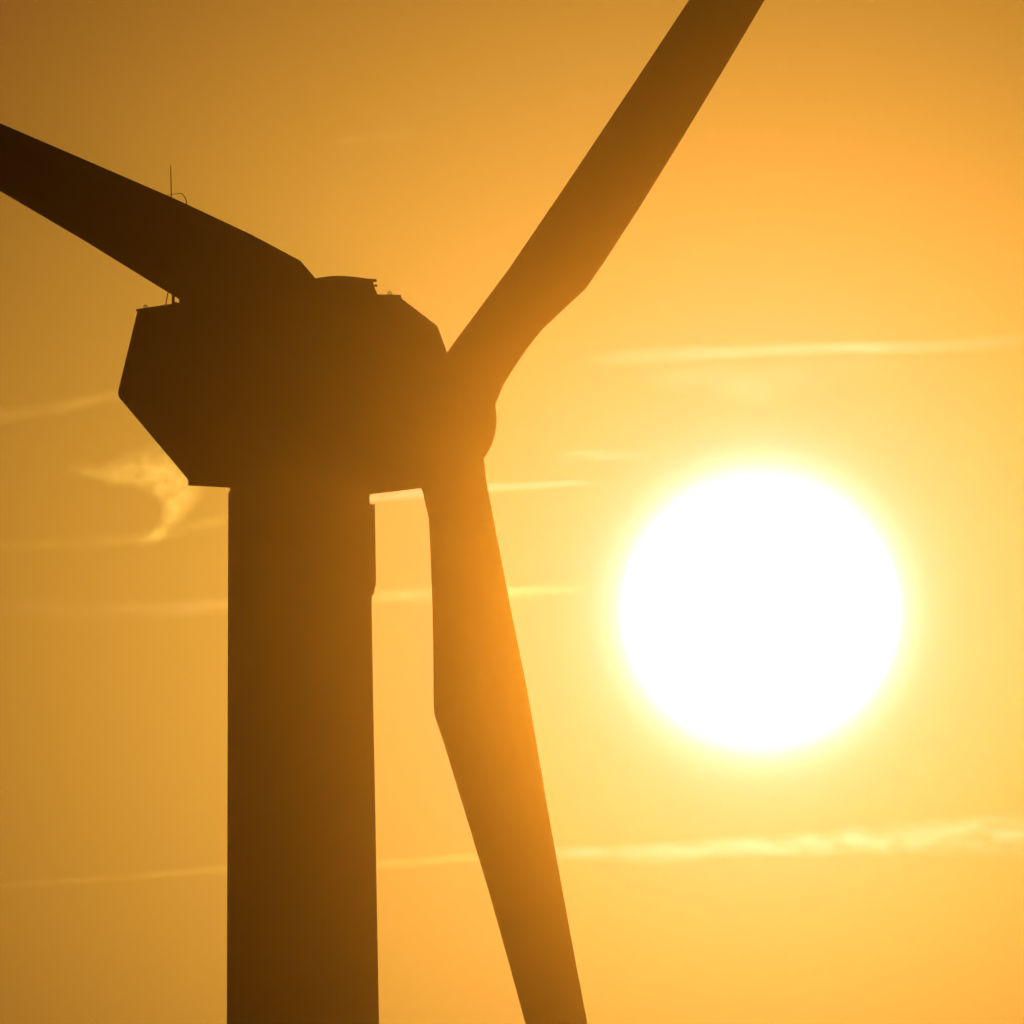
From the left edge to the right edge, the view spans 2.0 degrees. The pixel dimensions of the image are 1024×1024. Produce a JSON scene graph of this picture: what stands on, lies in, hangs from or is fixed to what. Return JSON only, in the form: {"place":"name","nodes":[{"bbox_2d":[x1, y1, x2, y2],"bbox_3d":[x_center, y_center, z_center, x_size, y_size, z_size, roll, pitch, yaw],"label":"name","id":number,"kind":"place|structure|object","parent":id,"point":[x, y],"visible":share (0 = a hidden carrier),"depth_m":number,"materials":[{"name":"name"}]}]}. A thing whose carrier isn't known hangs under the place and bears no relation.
{"place":"outdoors","nodes":[
{"label":"outdoors","id":0,"kind":"place"},
{"bbox_2d":[0,0,763,1023],"bbox_3d":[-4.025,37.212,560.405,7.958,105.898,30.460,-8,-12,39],"label":"wind turbine","id":1,"kind":"object","parent":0,"point":[296,408],"visible":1,"depth_m":565.55,"materials":[{"name":"paint"}]},
{"bbox_2d":[0,0,1023,1023],"label":"sky","id":2,"kind":"structure","parent":0,"point":[756,490],"materials":[{"name":"orange"}]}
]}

